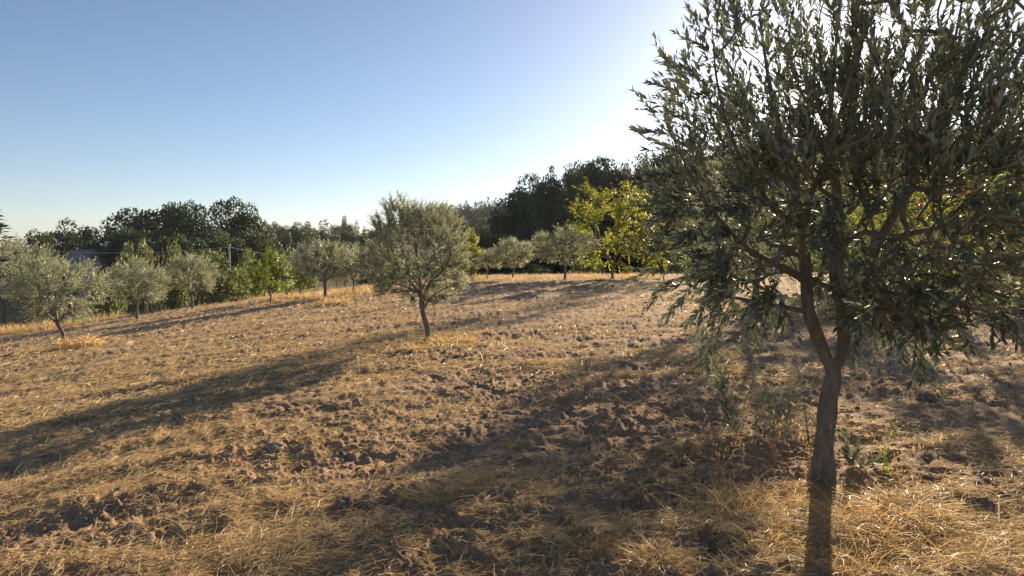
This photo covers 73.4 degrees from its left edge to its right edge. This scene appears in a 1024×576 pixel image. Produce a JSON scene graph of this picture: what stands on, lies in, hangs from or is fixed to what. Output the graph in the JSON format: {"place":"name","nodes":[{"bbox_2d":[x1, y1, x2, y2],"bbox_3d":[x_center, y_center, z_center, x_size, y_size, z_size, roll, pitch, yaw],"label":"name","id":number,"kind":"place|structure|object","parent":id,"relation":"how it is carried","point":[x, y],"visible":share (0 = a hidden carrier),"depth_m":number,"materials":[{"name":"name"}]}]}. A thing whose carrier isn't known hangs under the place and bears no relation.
{"place":"outdoors","nodes":[
{"label":"outdoors","id":0,"kind":"place"},
{"bbox_2d":[0,168,1023,575],"bbox_3d":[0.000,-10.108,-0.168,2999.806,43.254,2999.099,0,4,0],"label":"ground","id":1,"kind":"structure","parent":0,"point":[554,420],"depth_m":6.14,"materials":[{"name":"soil"}]},
{"bbox_2d":[0,209,26,293],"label":"pine tree","id":2,"kind":"object","parent":1,"relation":"on","point":[2,260],"visible":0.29,"depth_m":72.32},
{"bbox_2d":[0,232,66,324],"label":"olive tree","id":3,"kind":"object","parent":1,"relation":"on","point":[30,254],"visible":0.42,"depth_m":55.18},
{"bbox_2d":[23,229,59,288],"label":"leafy tree","id":4,"kind":"object","parent":1,"relation":"on","point":[43,238],"visible":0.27,"depth_m":79.58,"materials":[{"name":"green plant"}]},
{"bbox_2d":[0,251,119,341],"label":"olive tree","id":5,"kind":"object","parent":1,"relation":"on","point":[27,289],"visible":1,"depth_m":17.81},
{"bbox_2d":[45,217,89,287],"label":"dark tree","id":6,"kind":"object","parent":1,"relation":"on","point":[58,236],"visible":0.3,"depth_m":91.29,"materials":[{"name":"green plant"}]},
{"bbox_2d":[53,291,95,322],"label":"tree","id":7,"kind":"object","parent":1,"relation":"on","point":[87,300],"depth_m":55.59,"materials":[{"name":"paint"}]},
{"bbox_2d":[45,327,113,350],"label":"dry grass tuft","id":8,"kind":"object","parent":1,"relation":"on","point":[72,344],"visible":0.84,"depth_m":17.39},
{"bbox_2d":[61,225,103,248],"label":"dark tree","id":9,"kind":"object","parent":1,"relation":"on","point":[88,237],"visible":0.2,"depth_m":95.22,"materials":[{"name":"green plant"}]},
{"bbox_2d":[64,241,120,288],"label":"house","id":10,"kind":"structure","parent":1,"relation":"on","point":[75,256],"depth_m":72.51,"materials":[{"name":"paint"}]},
{"bbox_2d":[90,242,124,269],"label":"dark tree","id":11,"kind":"object","parent":1,"relation":"on","point":[104,252],"visible":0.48,"depth_m":72.53,"materials":[{"name":"green plant"}]},
{"bbox_2d":[89,257,129,317],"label":"shrub","id":12,"kind":"object","parent":1,"relation":"on","point":[111,306],"visible":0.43,"depth_m":45.76,"materials":[{"name":"green plant"}]},
{"bbox_2d":[106,231,135,263],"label":"dark tree","id":13,"kind":"object","parent":1,"relation":"on","point":[119,242],"visible":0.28,"depth_m":73.02,"materials":[{"name":"green plant"}]},
{"bbox_2d":[112,226,158,243],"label":"dark tree","id":14,"kind":"object","parent":1,"relation":"on","point":[133,234],"visible":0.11,"depth_m":74.96,"materials":[{"name":"green plant"}]},
{"bbox_2d":[96,255,175,318],"bbox_3d":[-16.081,-0.007,29.578,3.228,2.907,3.256,0,4,-5],"label":"olive tree","id":15,"kind":"object","parent":1,"relation":"on","point":[152,284],"visible":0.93,"depth_m":29.27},
{"bbox_2d":[117,238,154,315],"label":"shrub","id":16,"kind":"object","parent":1,"relation":"on","point":[130,256],"visible":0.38,"depth_m":53.89,"materials":[{"name":"green plant"}]},
{"bbox_2d":[99,206,179,283],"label":"dark tree","id":17,"kind":"object","parent":1,"relation":"on","point":[128,221],"visible":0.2,"depth_m":82.43,"materials":[{"name":"green plant"}]},
{"bbox_2d":[135,237,167,274],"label":"dark tree","id":18,"kind":"object","parent":1,"relation":"on","point":[156,247],"visible":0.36,"depth_m":65.93,"materials":[{"name":"green plant"}]},
{"bbox_2d":[141,247,170,312],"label":"shrub","id":19,"kind":"object","parent":1,"relation":"on","point":[158,257],"visible":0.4,"depth_m":50.16,"materials":[{"name":"green plant"}]},
{"bbox_2d":[158,232,188,270],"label":"dark tree","id":20,"kind":"object","parent":1,"relation":"on","point":[171,241],"visible":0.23,"depth_m":66.99,"materials":[{"name":"green plant"}]},
{"bbox_2d":[143,201,207,238],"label":"dark tree","id":21,"kind":"object","parent":1,"relation":"on","point":[181,219],"visible":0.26,"depth_m":83.77,"materials":[{"name":"green plant"}]},
{"bbox_2d":[158,238,193,310],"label":"shrub","id":22,"kind":"object","parent":1,"relation":"on","point":[174,295],"visible":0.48,"depth_m":55.62,"materials":[{"name":"green plant"}]},
{"bbox_2d":[170,233,205,296],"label":"dark tree","id":23,"kind":"object","parent":1,"relation":"on","point":[188,245],"visible":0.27,"depth_m":67.56,"materials":[{"name":"green plant"}]},
{"bbox_2d":[159,251,220,309],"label":"olive tree","id":24,"kind":"object","parent":1,"relation":"on","point":[177,264],"visible":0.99,"depth_m":34.01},
{"bbox_2d":[171,199,216,284],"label":"dark tree","id":25,"kind":"object","parent":1,"relation":"on","point":[194,206],"visible":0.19,"depth_m":86.52,"materials":[{"name":"green plant"}]},
{"bbox_2d":[184,237,217,290],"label":"dark tree","id":26,"kind":"object","parent":1,"relation":"on","point":[199,244],"visible":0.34,"depth_m":69.26,"materials":[{"name":"green plant"}]},
{"bbox_2d":[153,537,256,575],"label":"dry grass tuft","id":27,"kind":"object","parent":1,"relation":"on","point":[192,562],"visible":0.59,"depth_m":3.56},
{"bbox_2d":[190,248,238,306],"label":"shrub","id":28,"kind":"object","parent":1,"relation":"on","point":[221,261],"visible":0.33,"depth_m":47.93,"materials":[{"name":"green plant"}]},
{"bbox_2d":[198,265,243,302],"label":"shrub","id":29,"kind":"object","parent":1,"relation":"on","point":[232,286],"visible":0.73,"depth_m":40.12,"materials":[{"name":"green plant"}]},
{"bbox_2d":[196,195,262,240],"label":"dark tree","id":30,"kind":"object","parent":1,"relation":"on","point":[217,213],"visible":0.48,"depth_m":83.10,"materials":[{"name":"green plant"}]},
{"bbox_2d":[219,268,252,301],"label":"shrub","id":31,"kind":"object","parent":1,"relation":"on","point":[245,284],"visible":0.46,"depth_m":41.88,"materials":[{"name":"green plant"}]},
{"bbox_2d":[221,237,258,281],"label":"dark tree","id":32,"kind":"object","parent":1,"relation":"on","point":[235,254],"visible":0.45,"depth_m":65.95,"materials":[{"name":"green plant"}]},
{"bbox_2d":[228,248,254,301],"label":"shrub","id":33,"kind":"object","parent":1,"relation":"on","point":[247,258],"visible":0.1,"depth_m":49.78,"materials":[{"name":"green plant"}]},
{"bbox_2d":[182,520,301,575],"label":"dry grass tuft","id":34,"kind":"object","parent":1,"relation":"on","point":[243,549],"visible":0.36,"depth_m":3.65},
{"bbox_2d":[224,213,282,253],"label":"dark tree","id":35,"kind":"object","parent":1,"relation":"on","point":[267,233],"visible":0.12,"depth_m":85.73,"materials":[{"name":"green plant"}]},
{"bbox_2d":[238,228,271,256],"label":"dark tree","id":36,"kind":"object","parent":1,"relation":"on","point":[257,241],"visible":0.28,"depth_m":70.40,"materials":[{"name":"green plant"}]},
{"bbox_2d":[241,258,269,298],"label":"shrub","id":37,"kind":"object","parent":1,"relation":"on","point":[247,264],"visible":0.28,"depth_m":45.82,"materials":[{"name":"green plant"}]},
{"bbox_2d":[245,247,296,302],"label":"fruit tree","id":38,"kind":"object","parent":1,"relation":"on","point":[275,258],"visible":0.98,"depth_m":30.83,"materials":[{"name":"green plant"}]},
{"bbox_2d":[258,239,284,295],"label":"dark tree","id":39,"kind":"object","parent":1,"relation":"on","point":[265,244],"visible":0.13,"depth_m":66.39,"materials":[{"name":"green plant"}]},
{"bbox_2d":[272,245,295,294],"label":"shrub","id":40,"kind":"object","parent":1,"relation":"on","point":[287,258],"visible":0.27,"depth_m":59.82,"materials":[{"name":"green plant"}]},
{"bbox_2d":[288,221,309,245],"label":"woodland tree","id":41,"kind":"object","parent":1,"relation":"on","point":[299,236],"visible":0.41,"depth_m":126.33,"materials":[{"name":"green plant"}]},
{"bbox_2d":[281,263,318,292],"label":"shrub","id":42,"kind":"object","parent":1,"relation":"on","point":[300,277],"visible":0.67,"depth_m":34.90,"materials":[{"name":"green plant"}]},
{"bbox_2d":[288,235,362,296],"bbox_3d":[-8.010,-0.908,29.595,3.278,2.774,3.301,-2,4,-25],"label":"olive tree","id":43,"kind":"object","parent":1,"relation":"on","point":[334,251],"visible":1,"depth_m":29.11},
{"bbox_2d":[311,291,353,307],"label":"dry grass tuft","id":44,"kind":"object","parent":1,"relation":"on","point":[324,303],"visible":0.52,"depth_m":23.36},
{"bbox_2d":[0,271,682,335],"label":"verge grass","id":45,"kind":"structure","parent":1,"relation":"on","point":[19,328],"depth_m":32.40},
{"bbox_2d":[334,495,361,510],"bbox_3d":[-1.025,1.368,4.316,0.190,0.116,0.166,2,4,31],"label":"soil clod","id":46,"kind":"object","parent":1,"relation":"on","point":[346,501],"visible":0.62,"depth_m":4.27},
{"bbox_2d":[329,240,370,291],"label":"olive tree","id":47,"kind":"object","parent":1,"relation":"on","point":[359,255],"visible":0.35,"depth_m":31.14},
{"bbox_2d":[344,506,448,561],"bbox_3d":[-0.612,1.385,3.857,0.766,0.158,0.752,1,4,22],"label":"dry grass tuft","id":48,"kind":"object","parent":1,"relation":"on","point":[396,533],"visible":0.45,"depth_m":3.84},
{"bbox_2d":[359,187,476,342],"bbox_3d":[-1.630,-0.339,11.981,2.069,2.781,1.995,0,4,0],"label":"olive tree","id":49,"kind":"object","parent":1,"relation":"on","point":[405,213],"visible":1,"depth_m":11.71,"materials":[{"name":"green plant"}]},
{"bbox_2d":[387,473,484,512],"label":"dry grass tuft","id":50,"kind":"object","parent":1,"relation":"on","point":[423,492],"visible":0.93,"depth_m":4.43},
{"bbox_2d":[443,230,498,275],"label":"tree","id":51,"kind":"object","parent":1,"relation":"on","point":[469,249],"visible":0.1,"depth_m":58.37,"materials":[{"name":"green plant"}]},
{"bbox_2d":[460,227,483,280],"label":"fruit tree","id":52,"kind":"object","parent":1,"relation":"on","point":[473,271],"visible":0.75,"depth_m":33.16,"materials":[{"name":"green plant"}]},
{"bbox_2d":[448,461,512,493],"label":"dry grass tuft","id":53,"kind":"object","parent":1,"relation":"on","point":[476,480],"visible":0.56,"depth_m":4.72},
{"bbox_2d":[472,248,502,278],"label":"olive tree","id":54,"kind":"object","parent":1,"relation":"on","point":[493,260],"visible":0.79,"depth_m":34.50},
{"bbox_2d":[471,231,522,274],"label":"tree","id":55,"kind":"object","parent":1,"relation":"on","point":[496,271],"visible":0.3,"depth_m":56.71,"materials":[{"name":"green plant"}]},
{"bbox_2d":[486,212,522,272],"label":"dark tree","id":56,"kind":"object","parent":1,"relation":"on","point":[502,228],"visible":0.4,"depth_m":85.81,"materials":[{"name":"green plant"}]},
{"bbox_2d":[0,269,1023,575],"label":"straw","id":57,"kind":"object","parent":1,"relation":"on","point":[86,405],"visible":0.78,"depth_m":5.60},
{"bbox_2d":[0,283,1023,575],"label":"soil clods","id":58,"kind":"object","parent":1,"relation":"on","point":[484,525],"visible":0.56,"depth_m":5.27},
{"bbox_2d":[490,235,538,277],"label":"olive tree","id":59,"kind":"object","parent":1,"relation":"on","point":[499,251],"visible":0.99,"depth_m":33.83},
{"bbox_2d":[491,191,538,231],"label":"dark tree","id":60,"kind":"object","parent":1,"relation":"on","point":[517,208],"visible":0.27,"depth_m":87.69,"materials":[{"name":"green plant"}]},
{"bbox_2d":[501,242,537,274],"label":"dark bush","id":61,"kind":"object","parent":1,"relation":"on","point":[526,267],"visible":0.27,"depth_m":50.47,"materials":[{"name":"green plant"}]},
{"bbox_2d":[504,173,544,217],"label":"dark tree","id":62,"kind":"object","parent":1,"relation":"on","point":[523,189],"visible":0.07,"depth_m":95.46,"materials":[{"name":"green plant"}]},
{"bbox_2d":[509,211,555,247],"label":"dark tree","id":63,"kind":"object","parent":1,"relation":"on","point":[525,227],"visible":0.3,"depth_m":80.00,"materials":[{"name":"green plant"}]},
{"bbox_2d":[519,264,550,274],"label":"shrub","id":64,"kind":"object","parent":1,"relation":"on","point":[531,270],"visible":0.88,"depth_m":43.94,"materials":[{"name":"green plant"}]},
{"bbox_2d":[513,199,564,245],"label":"dark tree","id":65,"kind":"object","parent":1,"relation":"on","point":[556,217],"visible":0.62,"depth_m":80.60,"materials":[{"name":"green plant"}]},
{"bbox_2d":[528,164,567,212],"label":"dark tree","id":66,"kind":"object","parent":1,"relation":"on","point":[538,191],"visible":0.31,"depth_m":92.91,"materials":[{"name":"green plant"}]},
{"bbox_2d":[523,240,572,273],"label":"dark bush","id":67,"kind":"object","parent":1,"relation":"on","point":[546,264],"visible":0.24,"depth_m":47.62,"materials":[{"name":"green plant"}]},
{"bbox_2d":[533,177,562,220],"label":"dark tree","id":68,"kind":"object","parent":1,"relation":"on","point":[549,187],"visible":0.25,"depth_m":92.36,"materials":[{"name":"green plant"}]},
{"bbox_2d":[523,473,578,495],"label":"dry grass tuft","id":69,"kind":"object","parent":1,"relation":"on","point":[551,486],"visible":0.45,"depth_m":4.55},
{"bbox_2d":[527,222,604,279],"bbox_3d":[2.448,-1.789,33.157,3.664,2.881,3.633,-1,4,-17],"label":"olive tree","id":70,"kind":"object","parent":1,"relation":"on","point":[587,244],"visible":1,"depth_m":32.65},
{"bbox_2d":[555,163,594,223],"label":"dark tree","id":71,"kind":"object","parent":1,"relation":"on","point":[570,179],"visible":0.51,"depth_m":83.62,"materials":[{"name":"green plant"}]},
{"bbox_2d":[558,198,599,239],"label":"dark tree","id":72,"kind":"object","parent":1,"relation":"on","point":[568,216],"visible":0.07,"depth_m":73.76,"materials":[{"name":"green plant"}]},
{"bbox_2d":[571,258,605,273],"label":"shrub","id":73,"kind":"object","parent":1,"relation":"on","point":[574,268],"visible":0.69,"depth_m":43.55,"materials":[{"name":"green plant"}]},
{"bbox_2d":[566,238,614,273],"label":"dark bush","id":74,"kind":"object","parent":1,"relation":"on","point":[585,258],"visible":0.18,"depth_m":48.95,"materials":[{"name":"green plant"}]},
{"bbox_2d":[549,517,641,560],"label":"dry grass tuft","id":75,"kind":"object","parent":1,"relation":"on","point":[573,549],"visible":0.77,"depth_m":3.65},
{"bbox_2d":[575,156,616,222],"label":"dark tree","id":76,"kind":"object","parent":1,"relation":"on","point":[596,172],"visible":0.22,"depth_m":84.10,"materials":[{"name":"green plant"}]},
{"bbox_2d":[585,190,624,231],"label":"dark tree","id":77,"kind":"object","parent":1,"relation":"on","point":[609,201],"visible":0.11,"depth_m":77.69,"materials":[{"name":"green plant"}]},
{"bbox_2d":[550,177,663,278],"bbox_3d":[5.109,-2.904,34.316,5.431,5.092,5.997,-2,4,-33],"label":"fruit tree","id":78,"kind":"object","parent":1,"relation":"on","point":[618,212],"visible":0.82,"depth_m":33.58,"materials":[{"name":"green plant"}]},
{"bbox_2d":[583,155,636,208],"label":"dark tree","id":79,"kind":"object","parent":1,"relation":"on","point":[606,180],"visible":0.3,"depth_m":84.12,"materials":[{"name":"green plant"}]},
{"bbox_2d":[585,208,641,239],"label":"dark tree","id":80,"kind":"object","parent":1,"relation":"on","point":[604,224],"visible":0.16,"depth_m":66.04,"materials":[{"name":"green plant"}]},
{"bbox_2d":[604,236,642,273],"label":"dark bush","id":81,"kind":"object","parent":1,"relation":"on","point":[632,262],"visible":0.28,"depth_m":52.53,"materials":[{"name":"green plant"}]},
{"bbox_2d":[618,169,655,197],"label":"leafy tree","id":82,"kind":"object","parent":1,"relation":"on","point":[630,179],"visible":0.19,"depth_m":84.43,"materials":[{"name":"green plant"}]},
{"bbox_2d":[628,162,661,211],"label":"dark tree","id":83,"kind":"object","parent":1,"relation":"on","point":[638,176],"visible":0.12,"depth_m":83.85,"materials":[{"name":"green plant"}]},
{"bbox_2d":[631,212,674,274],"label":"fruit tree","id":84,"kind":"object","parent":1,"relation":"on","point":[652,260],"visible":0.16,"depth_m":35.37,"materials":[{"name":"green plant"}]},
{"bbox_2d":[605,529,705,575],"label":"dry grass tuft","id":85,"kind":"object","parent":1,"relation":"on","point":[645,551],"visible":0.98,"depth_m":3.47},
{"bbox_2d":[651,249,691,273],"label":"shrub","id":86,"kind":"object","parent":1,"relation":"on","point":[678,257],"visible":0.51,"depth_m":43.55,"materials":[{"name":"green plant"}]},
{"bbox_2d":[644,499,740,551],"bbox_3d":[1.025,1.355,3.881,0.676,0.196,0.621,-3,5,-41],"label":"dry grass tuft","id":87,"kind":"object","parent":1,"relation":"on","point":[698,515],"visible":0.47,"depth_m":3.96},
{"bbox_2d":[696,364,732,398],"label":"olive shoot","id":88,"kind":"object","parent":1,"relation":"on","point":[724,380],"visible":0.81,"depth_m":7.17,"materials":[{"name":"green plant"}]},
{"bbox_2d":[710,373,744,435],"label":"olive shoot","id":89,"kind":"object","parent":1,"relation":"on","point":[734,426],"visible":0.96,"depth_m":5.78,"materials":[{"name":"green plant"}]},
{"bbox_2d":[660,462,797,527],"bbox_3d":[1.327,1.328,4.202,0.894,0.437,0.878,1,4,21],"label":"dry grass tuft","id":90,"kind":"object","parent":1,"relation":"on","point":[731,501],"visible":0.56,"depth_m":4.20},
{"bbox_2d":[703,408,755,488],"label":"oat stalk","id":91,"kind":"object","parent":1,"relation":"on","point":[721,454],"visible":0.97,"depth_m":4.50,"materials":[{"name":"beige plant"}]},
{"bbox_2d":[674,128,845,319],"bbox_3d":[5.289,-1.457,14.950,3.840,4.531,3.630,-3,4,-36],"label":"olive tree","id":92,"kind":"object","parent":1,"relation":"on","point":[743,258],"visible":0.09,"depth_m":14.81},
{"bbox_2d":[738,395,795,465],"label":"oat stalk","id":93,"kind":"object","parent":1,"relation":"on","point":[771,430],"visible":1,"depth_m":5.10,"materials":[{"name":"beige plant"}]},
{"bbox_2d":[706,505,836,571],"bbox_3d":[1.394,1.352,3.707,0.711,0.311,0.785,2,4,25],"label":"dry grass tuft","id":94,"kind":"object","parent":1,"relation":"on","point":[762,535],"visible":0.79,"depth_m":3.68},
{"bbox_2d":[742,369,810,416],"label":"olive shoot","id":95,"kind":"object","parent":1,"relation":"on","point":[791,393],"visible":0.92,"depth_m":6.67,"materials":[{"name":"green plant"}]},
{"bbox_2d":[752,388,801,444],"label":"olive shoot","id":96,"kind":"object","parent":1,"relation":"on","point":[764,426],"visible":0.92,"depth_m":5.54,"materials":[{"name":"green plant"}]},
{"bbox_2d":[728,471,837,516],"bbox_3d":[1.676,1.358,4.362,0.719,0.349,0.765,-2,4,-23],"label":"dry grass tuft","id":97,"kind":"object","parent":1,"relation":"on","point":[790,496],"visible":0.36,"depth_m":4.37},
{"bbox_2d":[620,0,1023,488],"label":"olive tree","id":98,"kind":"object","parent":1,"relation":"on","point":[956,60],"visible":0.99,"depth_m":4.11,"materials":[{"name":"green plant"}]},
{"bbox_2d":[769,146,926,269],"bbox_3d":[12.105,-2.759,26.083,5.408,5.835,5.681,-3,4,-37],"label":"fruit tree","id":99,"kind":"object","parent":1,"relation":"on","point":[854,217],"visible":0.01,"depth_m":25.22,"materials":[{"name":"green plant"}]},
{"bbox_2d":[788,524,927,575],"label":"dry grass tuft","id":100,"kind":"object","parent":1,"relation":"on","point":[854,562],"visible":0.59,"depth_m":3.49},
{"bbox_2d":[837,426,884,469],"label":"olive shoot","id":101,"kind":"object","parent":1,"relation":"on","point":[853,455],"visible":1,"depth_m":5.02,"materials":[{"name":"green plant"}]},
{"bbox_2d":[792,480,947,556],"bbox_3d":[2.014,1.340,4.002,0.919,0.362,0.937,1,4,11],"label":"dry grass tuft","id":102,"kind":"object","parent":1,"relation":"on","point":[861,517],"visible":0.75,"depth_m":3.94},
{"bbox_2d":[802,517,968,575],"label":"dry grass tuft","id":103,"kind":"object","parent":1,"relation":"on","point":[865,560],"visible":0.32,"depth_m":3.57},
{"bbox_2d":[854,427,955,484],"bbox_3d":[2.648,1.144,4.651,0.600,0.472,0.137,3,5,41],"label":"oat stalk","id":104,"kind":"object","parent":1,"relation":"on","point":[906,453],"visible":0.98,"depth_m":4.68,"materials":[{"name":"beige plant"}]},
{"bbox_2d":[826,475,1007,547],"bbox_3d":[2.396,1.342,4.106,0.999,0.340,1.062,2,4,25],"label":"dry grass tuft","id":105,"kind":"object","parent":1,"relation":"on","point":[926,520],"visible":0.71,"depth_m":4.06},
{"bbox_2d":[844,177,992,309],"bbox_3d":[8.386,-0.816,14.449,3.296,3.244,2.985,-2,4,-25],"label":"fruit tree","id":106,"kind":"object","parent":1,"relation":"on","point":[924,214],"visible":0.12,"depth_m":14.00,"materials":[{"name":"green plant"}]},
{"bbox_2d":[862,517,1023,575],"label":"dry grass tuft","id":107,"kind":"object","parent":1,"relation":"on","point":[916,548],"visible":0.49,"depth_m":3.59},
{"bbox_2d":[931,525,1023,573],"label":"dry grass tuft","id":108,"kind":"object","parent":1,"relation":"on","point":[1019,553],"visible":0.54,"depth_m":3.68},
{"bbox_2d":[963,495,996,511],"bbox_3d":[2.942,1.360,4.310,0.160,0.115,0.168,-1,4,-15],"label":"soil clod","id":109,"kind":"object","parent":1,"relation":"on","point":[986,501],"visible":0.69,"depth_m":4.28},
{"bbox_2d":[943,159,1023,299],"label":"fruit tree","id":110,"kind":"object","parent":1,"relation":"on","point":[1004,183],"visible":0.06,"depth_m":20.04,"materials":[{"name":"green plant"}]},
{"bbox_2d":[0,0,1023,247],"label":"sky","id":111,"kind":"structure","parent":0,"point":[313,111],"materials":[{"name":"blue"}]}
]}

